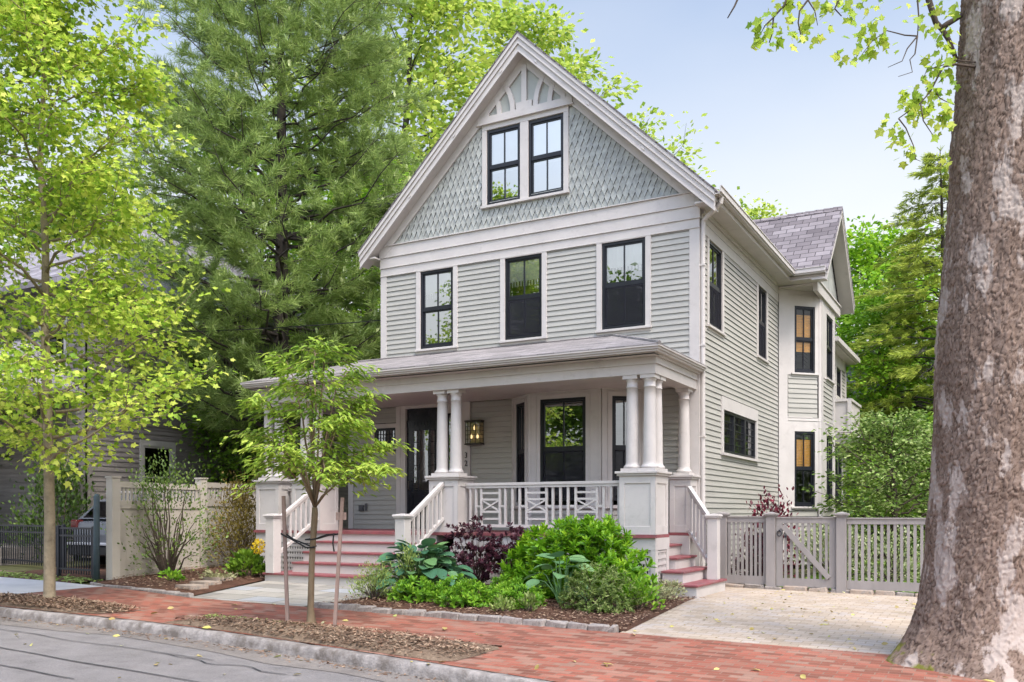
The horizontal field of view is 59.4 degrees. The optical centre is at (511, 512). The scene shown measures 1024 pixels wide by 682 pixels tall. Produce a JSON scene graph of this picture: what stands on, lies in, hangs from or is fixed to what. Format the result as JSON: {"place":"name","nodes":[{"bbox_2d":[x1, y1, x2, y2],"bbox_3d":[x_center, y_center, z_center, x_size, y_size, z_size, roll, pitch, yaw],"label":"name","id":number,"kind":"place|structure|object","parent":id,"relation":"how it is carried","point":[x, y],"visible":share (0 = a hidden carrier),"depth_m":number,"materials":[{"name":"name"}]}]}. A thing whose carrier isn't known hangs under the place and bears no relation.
{"place":"outdoors","nodes":[
{"label":"outdoors","id":0,"kind":"place"},
{"bbox_2d":[0,577,101,593],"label":"concrete walk","id":1,"kind":"structure","parent":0,"point":[14,585],"depth_m":15.45,"materials":[{"name":"grey concrete"}]},
{"bbox_2d":[0,564,218,582],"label":"neighbour driveway","id":2,"kind":"structure","parent":0,"point":[102,571],"depth_m":17.45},
{"bbox_2d":[67,491,194,563],"bbox_3d":[-7.653,0.356,20.645,1.814,1.668,4.565,0,0,29],"label":"parked car","id":3,"kind":"object","parent":2,"relation":"on","point":[85,519],"visible":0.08,"depth_m":19.00,"materials":[{"name":"silver metal"}]},
{"bbox_2d":[87,562,264,594],"bbox_3d":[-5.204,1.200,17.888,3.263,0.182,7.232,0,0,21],"label":"mulch bed","id":4,"kind":"object","parent":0,"point":[232,583],"visible":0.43,"depth_m":15.74,"materials":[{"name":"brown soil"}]},
{"bbox_2d":[100,443,228,576],"bbox_3d":[-6.491,-0.057,16.814,3.241,2.479,1.883,0,0,29],"label":"open bush","id":5,"kind":"object","parent":4,"relation":"on","point":[164,563],"visible":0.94,"depth_m":16.64,"materials":[{"name":"green plant"}]},
{"bbox_2d":[157,567,186,580],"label":"leafy plant","id":6,"kind":"object","parent":4,"relation":"on","point":[175,573],"visible":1,"depth_m":15.66,"materials":[{"name":"green plant"}]},
{"bbox_2d":[175,584,208,589],"bbox_3d":[-5.254,1.224,14.738,0.461,0.085,0.310,0,0,33],"label":"stepping stone","id":7,"kind":"object","parent":4,"relation":"on","point":[191,586],"visible":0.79,"depth_m":14.63,"materials":[{"name":"beige stone"}]},
{"bbox_2d":[197,569,238,579],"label":"ground cover","id":8,"kind":"object","parent":4,"relation":"on","point":[209,573],"visible":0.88,"depth_m":15.88,"materials":[{"name":"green plant"}]},
{"bbox_2d":[201,470,256,567],"bbox_3d":[-5.649,0.108,18.448,1.612,2.094,1.319,0,0,29],"label":"bronze bush","id":9,"kind":"object","parent":4,"relation":"on","point":[239,501],"visible":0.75,"depth_m":18.34,"materials":[{"name":"green plant"}]},
{"bbox_2d":[222,548,265,576],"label":"leafy plant","id":10,"kind":"object","parent":4,"relation":"on","point":[249,558],"visible":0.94,"depth_m":16.44,"materials":[{"name":"green plant"}]},
{"bbox_2d":[0,624,382,681],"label":"road","id":11,"kind":"structure","parent":0,"point":[131,658],"depth_m":9.29,"materials":[{"name":"grey asphalt"}]},
{"bbox_2d":[0,617,447,681],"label":"road edge","id":12,"kind":"object","parent":11,"relation":"on","point":[270,658],"visible":0.99,"depth_m":9.90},
{"bbox_2d":[3,617,443,681],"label":"gutter debris","id":13,"kind":"object","parent":12,"relation":"on","point":[221,647],"visible":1,"depth_m":10.27,"materials":[{"name":"brown plant"}]},
{"bbox_2d":[0,606,550,681],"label":"kerb","id":14,"kind":"structure","parent":11,"relation":"on","point":[442,672],"depth_m":9.89,"materials":[{"name":"stone"}]},
{"bbox_2d":[192,581,391,605],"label":"flagstone path","id":15,"kind":"structure","parent":0,"point":[269,592],"depth_m":14.17,"materials":[{"name":"grey stone"}]},
{"bbox_2d":[0,549,919,681],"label":"ground","id":16,"kind":"structure","parent":0,"point":[21,567],"depth_m":19.06,"materials":[{"name":"brown soil"}]},
{"bbox_2d":[0,524,65,567],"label":"iron fence","id":17,"kind":"object","parent":16,"relation":"on","point":[24,532],"visible":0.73,"depth_m":19.49,"materials":[{"name":"black metal"}]},
{"bbox_2d":[0,448,105,559],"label":"evergreen shrub","id":18,"kind":"object","parent":16,"relation":"on","point":[59,487],"visible":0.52,"depth_m":21.04,"materials":[{"name":"green plant"}]},
{"bbox_2d":[0,301,107,465],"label":"broadleaf tree","id":19,"kind":"object","parent":16,"relation":"on","point":[73,421],"visible":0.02,"depth_m":22.28,"materials":[{"name":"green plant"}]},
{"bbox_2d":[56,526,92,581],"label":"iron gate","id":20,"kind":"structure","parent":16,"relation":"on","point":[59,567],"depth_m":16.86,"materials":[{"name":"black metal"}]},
{"bbox_2d":[1,140,185,261],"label":"broadleaf tree","id":21,"kind":"object","parent":16,"relation":"on","point":[68,213],"visible":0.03,"depth_m":31.76,"materials":[{"name":"green plant"}]},
{"bbox_2d":[93,494,99,581],"bbox_3d":[-7.567,0.466,16.343,0.110,1.627,0.110,0,0,29],"label":"gate pole","id":22,"kind":"object","parent":16,"relation":"on","point":[96,537],"visible":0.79,"depth_m":16.30,"materials":[{"name":"grey metal"}]},
{"bbox_2d":[0,225,350,565],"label":"clapboard house","id":23,"kind":"structure","parent":16,"relation":"on","point":[161,435],"depth_m":22.83,"materials":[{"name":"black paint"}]},
{"bbox_2d":[38,317,67,366],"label":"window","id":24,"kind":"structure","parent":23,"relation":"in","point":[54,339],"depth_m":22.02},
{"bbox_2d":[139,440,175,491],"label":"window","id":25,"kind":"structure","parent":23,"relation":"in","point":[145,450],"depth_m":23.28,"materials":[{"name":"white wood"}]},
{"bbox_2d":[105,476,256,579],"bbox_3d":[-6.102,0.292,19.812,0.302,2.056,7.392,0,0,19],"label":"privacy fence","id":26,"kind":"object","parent":16,"relation":"on","point":[118,560],"visible":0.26,"depth_m":17.30,"materials":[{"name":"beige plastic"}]},
{"bbox_2d":[172,368,311,493],"bbox_3d":[-7.210,-1.378,24.555,4.751,5.023,4.818,0,0,29],"label":"broadleaf tree","id":27,"kind":"object","parent":16,"relation":"on","point":[240,457],"visible":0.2,"depth_m":23.75,"materials":[{"name":"green plant"}]},
{"bbox_2d":[131,95,375,313],"bbox_3d":[-9.762,-6.898,33.582,11.552,16.371,12.593,0,0,29],"label":"broadleaf tree","id":28,"kind":"object","parent":16,"relation":"on","point":[313,141],"visible":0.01,"depth_m":32.12,"materials":[{"name":"green plant"}]},
{"bbox_2d":[76,0,443,470],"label":"white pine","id":29,"kind":"object","parent":16,"relation":"on","point":[210,126],"visible":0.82,"depth_m":21.11,"materials":[{"name":"green plant"}]},
{"bbox_2d":[220,335,417,624],"bbox_3d":[-2.394,-0.362,10.912,2.537,3.610,2.314,0,0,29],"label":"young tree","id":30,"kind":"object","parent":16,"relation":"on","point":[329,425],"visible":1,"depth_m":10.89,"materials":[{"name":"green plant"}]},
{"bbox_2d":[242,152,419,369],"bbox_3d":[-4.792,-5.200,29.379,8.974,12.989,8.275,0,0,-35],"label":"broadleaf tree","id":31,"kind":"object","parent":16,"relation":"on","point":[364,193],"visible":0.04,"depth_m":28.13,"materials":[{"name":"green plant"}]},
{"bbox_2d":[228,0,566,329],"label":"broadleaf tree","id":32,"kind":"object","parent":16,"relation":"on","point":[430,12],"visible":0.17,"depth_m":33.55,"materials":[{"name":"green plant"}]},
{"bbox_2d":[478,614,501,622],"bbox_3d":[-0.284,1.359,11.263,0.332,0.155,0.132,0,0,26],"label":"edging stone","id":33,"kind":"object","parent":16,"relation":"on","point":[490,618],"visible":0.56,"depth_m":11.21,"materials":[{"name":"stone"}]},
{"bbox_2d":[500,616,522,624],"bbox_3d":[-0.004,1.360,11.076,0.326,0.161,0.120,0,0,29],"label":"edging stone","id":34,"kind":"object","parent":16,"relation":"on","point":[509,620],"visible":0.58,"depth_m":11.04,"materials":[{"name":"stone"}]},
{"bbox_2d":[400,0,641,153],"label":"broadleaf tree","id":35,"kind":"object","parent":16,"relation":"on","point":[541,37],"visible":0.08,"depth_m":38.82,"materials":[{"name":"green plant"}]},
{"bbox_2d":[522,619,546,626],"bbox_3d":[0.267,1.367,10.931,0.312,0.155,0.133,0,0,29],"label":"edging stone","id":36,"kind":"object","parent":16,"relation":"on","point":[537,622],"visible":0.58,"depth_m":10.88,"materials":[{"name":"stone"}]},
{"bbox_2d":[240,31,860,597],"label":"wooden house","id":37,"kind":"structure","parent":16,"relation":"on","point":[594,303],"depth_m":17.19,"materials":[{"name":"paint"}]},
{"bbox_2d":[0,320,380,333],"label":"service cable","id":38,"kind":"object","parent":37,"relation":"attached to","point":[254,328],"visible":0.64,"depth_m":19.96,"materials":[{"name":"black rubber"}]},
{"bbox_2d":[371,423,395,449],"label":"window","id":39,"kind":"structure","parent":37,"relation":"in","point":[391,426],"depth_m":18.97,"materials":[{"name":"black paint"}]},
{"bbox_2d":[407,407,436,528],"bbox_3d":[-1.816,-0.915,18.491,0.875,2.490,0.131,0,0,29],"label":"door","id":40,"kind":"structure","parent":37,"relation":"in","point":[421,422],"depth_m":18.55,"materials":[{"name":"black paint"}]},
{"bbox_2d":[415,265,457,353],"bbox_3d":[-1.530,-4.132,18.342,1.034,1.705,0.135,0,0,29],"label":"window","id":41,"kind":"structure","parent":37,"relation":"in","point":[436,289],"depth_m":18.37,"materials":[{"name":"black paint"}]},
{"bbox_2d":[487,124,519,204],"bbox_3d":[-0.141,-6.815,17.620,0.750,1.470,0.091,0,0,29],"label":"window","id":42,"kind":"structure","parent":37,"relation":"in","point":[503,144],"depth_m":17.62,"materials":[{"name":"glass"}]},
{"bbox_2d":[516,402,523,500],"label":"window","id":43,"kind":"structure","parent":37,"relation":"in","point":[519,451],"depth_m":17.26,"materials":[{"name":"black paint"}]},
{"bbox_2d":[499,251,547,345],"bbox_3d":[0.227,-4.132,17.375,1.044,1.705,0.135,0,0,29],"label":"window","id":44,"kind":"structure","parent":37,"relation":"in","point":[526,267],"depth_m":17.40,"materials":[{"name":"black glass"}]},
{"bbox_2d":[529,114,562,196],"bbox_3d":[0.674,-6.815,17.172,0.750,1.470,0.091,0,0,29],"label":"window","id":45,"kind":"structure","parent":37,"relation":"in","point":[545,134],"depth_m":17.17,"materials":[{"name":"glass"}]},
{"bbox_2d":[540,397,585,500],"bbox_3d":[0.944,-1.155,16.387,0.920,1.870,0.076,0,0,29],"label":"window","id":46,"kind":"structure","parent":37,"relation":"in","point":[563,449],"depth_m":16.39,"materials":[{"name":"black paint"}]},
{"bbox_2d":[612,396,626,500],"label":"window","id":47,"kind":"structure","parent":37,"relation":"in","point":[622,448],"depth_m":16.05,"materials":[{"name":"black paint"}]},
{"bbox_2d":[595,235,651,335],"bbox_3d":[2.040,-4.132,16.377,1.084,1.705,0.135,0,0,29],"label":"window","id":48,"kind":"structure","parent":37,"relation":"in","point":[623,253],"depth_m":16.41,"materials":[{"name":"black paint"}]},
{"bbox_2d":[706,236,725,338],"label":"window","id":49,"kind":"structure","parent":37,"relation":"in","point":[718,330],"depth_m":16.75,"materials":[{"name":"black paint"}]},
{"bbox_2d":[720,396,759,463],"bbox_3d":[4.605,-1.620,18.119,0.135,1.160,2.830,0,0,29],"label":"window","id":50,"kind":"structure","parent":37,"relation":"in","point":[729,407],"depth_m":18.04,"materials":[{"name":"black paint"}]},
{"bbox_2d":[756,282,769,365],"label":"window","id":51,"kind":"structure","parent":37,"relation":"in","point":[762,295],"depth_m":19.95,"materials":[{"name":"black paint"}]},
{"bbox_2d":[791,431,817,509],"bbox_3d":[6.969,-1.000,21.395,0.744,1.880,0.140,0,0,-16],"label":"window","id":52,"kind":"structure","parent":37,"relation":"in","point":[808,455],"depth_m":21.45,"materials":[{"name":"black paint"}]},
{"bbox_2d":[791,306,818,377],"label":"window","id":53,"kind":"structure","parent":37,"relation":"in","point":[809,340],"depth_m":21.45,"materials":[{"name":"black glass"}]},
{"bbox_2d":[825,315,834,385],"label":"window","id":54,"kind":"structure","parent":37,"relation":"in","point":[829,321],"depth_m":22.77,"materials":[{"name":"black paint"}]},
{"bbox_2d":[826,436,834,509],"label":"window","id":55,"kind":"structure","parent":37,"relation":"in","point":[829,464],"depth_m":22.75,"materials":[{"name":"black paint"}]},
{"bbox_2d":[835,362,841,398],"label":"window","id":56,"kind":"structure","parent":37,"relation":"in","point":[838,373],"depth_m":25.92,"materials":[{"name":"black paint"}]},
{"bbox_2d":[835,444,842,511],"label":"window","id":57,"kind":"structure","parent":37,"relation":"in","point":[837,465],"depth_m":25.92,"materials":[{"name":"black paint"}]},
{"bbox_2d":[545,620,567,627],"bbox_3d":[0.541,1.370,10.823,0.284,0.155,0.131,0,0,29],"label":"edging stone","id":58,"kind":"object","parent":16,"relation":"on","point":[557,623],"visible":0.52,"depth_m":10.78,"materials":[{"name":"stone"}]},
{"bbox_2d":[625,101,749,201],"bbox_3d":[5.523,-8.255,40.390,10.936,19.083,9.716,0,0,-35],"label":"broadleaf tree","id":59,"kind":"object","parent":16,"relation":"on","point":[672,148],"visible":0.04,"depth_m":38.48,"materials":[{"name":"green plant"}]},
{"bbox_2d":[731,526,789,575],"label":"leafy bush","id":60,"kind":"object","parent":16,"relation":"on","point":[753,556],"visible":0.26,"depth_m":15.93,"materials":[{"name":"green plant"}]},
{"bbox_2d":[739,191,787,219],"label":"broadleaf tree","id":61,"kind":"object","parent":16,"relation":"on","point":[754,212],"visible":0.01,"depth_m":41.80,"materials":[{"name":"green plant"}]},
{"bbox_2d":[727,0,1023,681],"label":"old plane tree","id":62,"kind":"object","parent":16,"relation":"on","point":[967,620],"visible":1,"depth_m":8.18,"materials":[{"name":"brown plant"}]},
{"bbox_2d":[841,406,925,556],"bbox_3d":[11.042,-0.931,26.340,4.122,4.488,3.064,0,0,29],"label":"leafy bush","id":63,"kind":"object","parent":16,"relation":"on","point":[847,474],"visible":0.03,"depth_m":26.27,"materials":[{"name":"green plant"}]},
{"bbox_2d":[835,281,937,434],"bbox_3d":[12.991,-3.206,30.228,6.141,8.984,7.002,0,0,-5],"label":"broadleaf tree","id":64,"kind":"object","parent":16,"relation":"on","point":[874,316],"visible":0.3,"depth_m":29.40,"materials":[{"name":"green plant"}]},
{"bbox_2d":[835,214,940,341],"bbox_3d":[15.584,-5.759,37.745,10.456,14.091,10.599,0,0,-36],"label":"broadleaf tree","id":65,"kind":"object","parent":16,"relation":"on","point":[862,254],"visible":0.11,"depth_m":37.34,"materials":[{"name":"green plant"}]},
{"bbox_2d":[846,339,934,548],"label":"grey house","id":66,"kind":"structure","parent":16,"relation":"on","point":[878,384],"depth_m":32.47,"materials":[{"name":"wood"}]},
{"bbox_2d":[846,145,948,426],"bbox_3d":[13.425,-5.093,27.706,6.811,12.795,6.819,0,0,29],"label":"hemlock","id":67,"kind":"object","parent":16,"relation":"on","point":[915,265],"visible":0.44,"depth_m":27.79,"materials":[{"name":"green plant"}]},
{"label":"grass verge","id":68,"kind":"structure","parent":16,"relation":"on","visible":0},
{"bbox_2d":[0,569,102,582],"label":"verge grass","id":69,"kind":"structure","parent":68,"relation":"on","point":[17,574],"depth_m":16.84,"materials":[{"name":"green plant"}]},
{"bbox_2d":[0,0,960,341],"label":"sky","id":70,"kind":"structure","parent":0,"point":[798,127],"materials":[{"name":"blue"}]},
{"bbox_2d":[0,587,989,681],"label":"brick sidewalk","id":71,"kind":"structure","parent":0,"point":[554,653],"depth_m":9.18,"materials":[{"name":"red brick"}]},
{"bbox_2d":[0,596,128,612],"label":"tree pit","id":72,"kind":"object","parent":71,"relation":"on","point":[43,607],"visible":0.36,"depth_m":12.72,"materials":[{"name":"soil"}]},
{"bbox_2d":[0,0,253,599],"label":"plane tree","id":73,"kind":"object","parent":71,"relation":"on","point":[42,24],"visible":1,"depth_m":13.02,"materials":[{"name":"green plant"}]},
{"bbox_2d":[167,618,498,660],"bbox_3d":[-2.345,1.390,10.370,4.798,0.131,0.917,0,0,32],"label":"tree pit","id":74,"kind":"object","parent":71,"relation":"on","point":[433,655],"visible":0.78,"depth_m":9.77,"materials":[{"name":"soil"}]},
{"bbox_2d":[0,592,494,656],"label":"wood chips","id":75,"kind":"object","parent":74,"relation":"on","point":[23,597],"visible":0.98,"depth_m":10.50,"materials":[{"name":"brown wood"}]},
{"bbox_2d":[281,496,289,620],"bbox_3d":[-2.826,0.641,11.204,0.066,1.707,0.176,0,0,-43],"label":"tree stake","id":76,"kind":"object","parent":74,"relation":"on","point":[285,559],"visible":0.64,"depth_m":11.18,"materials":[{"name":"brown wood"}]},
{"bbox_2d":[333,497,346,626],"bbox_3d":[-2.065,0.661,10.669,0.219,1.689,0.094,0,0,29],"label":"tree stake","id":77,"kind":"object","parent":74,"relation":"on","point":[341,515],"visible":0.82,"depth_m":10.64,"materials":[{"name":"brown wood"}]},
{"bbox_2d":[35,604,994,681],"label":"fallen leaves","id":78,"kind":"object","parent":71,"relation":"on","point":[444,628],"visible":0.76,"depth_m":10.68,"materials":[{"name":"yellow plant"}]},
{"bbox_2d":[323,583,705,630],"bbox_3d":[0.063,1.289,13.097,4.780,0.176,3.450,0,0,29],"label":"mulch bed","id":79,"kind":"object","parent":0,"point":[522,611],"visible":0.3,"depth_m":11.84,"materials":[{"name":"brown wood"}]},
{"bbox_2d":[341,555,397,599],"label":"wispy plant","id":80,"kind":"object","parent":79,"relation":"on","point":[371,586],"visible":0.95,"depth_m":13.16,"materials":[{"name":"green plant"}]},
{"bbox_2d":[390,535,423,586],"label":"wispy plant","id":81,"kind":"object","parent":79,"relation":"on","point":[408,557],"visible":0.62,"depth_m":13.39,"materials":[{"name":"green plant"}]},
{"bbox_2d":[385,574,438,603],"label":"leafy plant","id":82,"kind":"object","parent":79,"relation":"on","point":[409,593],"visible":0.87,"depth_m":12.91,"materials":[{"name":"green plant"}]},
{"bbox_2d":[362,538,476,592],"bbox_3d":[-1.452,0.815,13.923,1.854,0.864,1.943,0,0,29],"label":"hosta","id":83,"kind":"object","parent":79,"relation":"on","point":[430,572],"visible":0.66,"depth_m":13.73,"materials":[{"name":"green plant"}]},
{"bbox_2d":[423,572,477,602],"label":"leafy plant","id":84,"kind":"object","parent":79,"relation":"on","point":[443,585],"visible":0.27,"depth_m":12.79,"materials":[{"name":"green plant"}]},
{"bbox_2d":[430,579,495,607],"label":"leafy plant","id":85,"kind":"object","parent":79,"relation":"on","point":[467,597],"visible":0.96,"depth_m":12.29,"materials":[{"name":"green plant"}]},
{"bbox_2d":[443,515,506,584],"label":"smoke bush","id":86,"kind":"object","parent":79,"relation":"on","point":[487,562],"visible":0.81,"depth_m":14.69,"materials":[{"name":"purple plant"}]},
{"bbox_2d":[485,593,517,610],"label":"leafy plant","id":87,"kind":"object","parent":79,"relation":"on","point":[502,603],"visible":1,"depth_m":11.86,"materials":[{"name":"green plant"}]},
{"bbox_2d":[486,571,526,598],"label":"leafy plant","id":88,"kind":"object","parent":79,"relation":"on","point":[495,582],"visible":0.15,"depth_m":13.15,"materials":[{"name":"green plant"}]},
{"bbox_2d":[492,522,534,574],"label":"smoke bush","id":89,"kind":"object","parent":79,"relation":"on","point":[519,530],"visible":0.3,"depth_m":14.44,"materials":[{"name":"purple plant"}]},
{"bbox_2d":[487,578,547,608],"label":"leafy plant","id":90,"kind":"object","parent":79,"relation":"on","point":[503,589],"visible":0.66,"depth_m":12.21,"materials":[{"name":"green plant"}]},
{"bbox_2d":[517,591,541,612],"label":"leafy plant","id":91,"kind":"object","parent":79,"relation":"on","point":[531,603],"visible":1,"depth_m":11.75,"materials":[{"name":"green plant"}]},
{"bbox_2d":[524,551,594,602],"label":"hosta","id":92,"kind":"object","parent":79,"relation":"on","point":[560,576],"visible":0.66,"depth_m":12.52,"materials":[{"name":"green plant"}]},
{"bbox_2d":[497,513,663,599],"bbox_3d":[0.996,0.686,13.527,2.780,1.362,1.738,0,0,29],"label":"hydrangea","id":93,"kind":"object","parent":79,"relation":"on","point":[586,539],"visible":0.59,"depth_m":13.08,"materials":[{"name":"green plant"}]},
{"bbox_2d":[556,561,644,614],"bbox_3d":[1.146,0.980,11.929,1.224,0.716,0.875,0,0,29],"label":"spirea","id":94,"kind":"object","parent":79,"relation":"on","point":[603,603],"visible":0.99,"depth_m":11.77,"materials":[{"name":"green plant"}]},
{"bbox_2d":[612,571,665,609],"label":"leafy plant","id":95,"kind":"object","parent":79,"relation":"on","point":[647,589],"visible":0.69,"depth_m":11.95,"materials":[{"name":"green plant"}]},
{"bbox_2d":[637,583,682,602],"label":"ground cover","id":96,"kind":"object","parent":79,"relation":"on","point":[662,589],"visible":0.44,"depth_m":12.75,"materials":[{"name":"green plant"}]},
{"bbox_2d":[659,579,687,595],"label":"ground cover","id":97,"kind":"object","parent":79,"relation":"on","point":[674,583],"visible":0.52,"depth_m":13.41,"materials":[{"name":"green plant"}]},
{"bbox_2d":[620,587,916,654],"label":"paver driveway","id":98,"kind":"structure","parent":0,"point":[863,628],"depth_m":11.29,"materials":[{"name":"beige concrete"}]},
{"bbox_2d":[715,512,778,586],"bbox_3d":[4.061,0.645,15.513,1.055,1.330,0.220,0,0,29],"label":"picket fence","id":99,"kind":"object","parent":98,"relation":"on","point":[768,577],"visible":0.91,"depth_m":15.47,"materials":[{"name":"grey paint"}]},
{"bbox_2d":[634,589,915,649],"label":"fallen leaves","id":100,"kind":"object","parent":98,"relation":"on","point":[883,643],"visible":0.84,"depth_m":11.34,"materials":[{"name":"beige plant"}]},
{"bbox_2d":[834,512,925,592],"bbox_3d":[6.479,0.655,14.182,2.625,1.350,0.220,0,0,29],"label":"picket fence","id":101,"kind":"object","parent":98,"relation":"on","point":[843,583],"visible":0.46,"depth_m":14.51,"materials":[{"name":"grey paint"}]},
{"bbox_2d":[776,517,835,587],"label":"garden gate","id":102,"kind":"structure","parent":101,"relation":"attached to","point":[829,581],"depth_m":15.01,"materials":[{"name":"grey paint"}]},
{"bbox_2d":[778,558,919,592],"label":"lawn","id":103,"kind":"structure","parent":0,"point":[853,577],"depth_m":18.46,"materials":[{"name":"green plant"}]},
{"bbox_2d":[740,484,800,576],"bbox_3d":[4.623,0.389,16.045,1.167,1.802,0.744,0,0,29],"label":"red shrub","id":104,"kind":"object","parent":103,"relation":"on","point":[775,507],"visible":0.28,"depth_m":15.99,"materials":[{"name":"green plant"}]},
{"bbox_2d":[787,523,884,579],"bbox_3d":[6.006,0.681,16.965,1.884,1.224,1.603,0,0,-9],"label":"variegated shrub","id":105,"kind":"object","parent":103,"relation":"on","point":[823,541],"visible":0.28,"depth_m":16.84,"materials":[{"name":"green plant"}]},
{"bbox_2d":[801,405,932,576],"bbox_3d":[7.805,-0.421,17.886,3.930,3.408,3.347,0,0,-8],"label":"dogwood","id":106,"kind":"object","parent":103,"relation":"on","point":[896,503],"visible":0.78,"depth_m":17.84,"materials":[{"name":"green plant"}]},
{"bbox_2d":[826,403,933,562],"bbox_3d":[9.592,-0.591,20.484,4.864,3.743,4.112,0,0,29],"label":"leafy bush","id":107,"kind":"object","parent":103,"relation":"on","point":[930,419],"visible":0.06,"depth_m":20.43,"materials":[{"name":"green plant"}]},
{"bbox_2d":[851,524,924,582],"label":"variegated shrub","id":108,"kind":"object","parent":103,"relation":"on","point":[898,561],"visible":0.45,"depth_m":15.96,"materials":[{"name":"green plant"}]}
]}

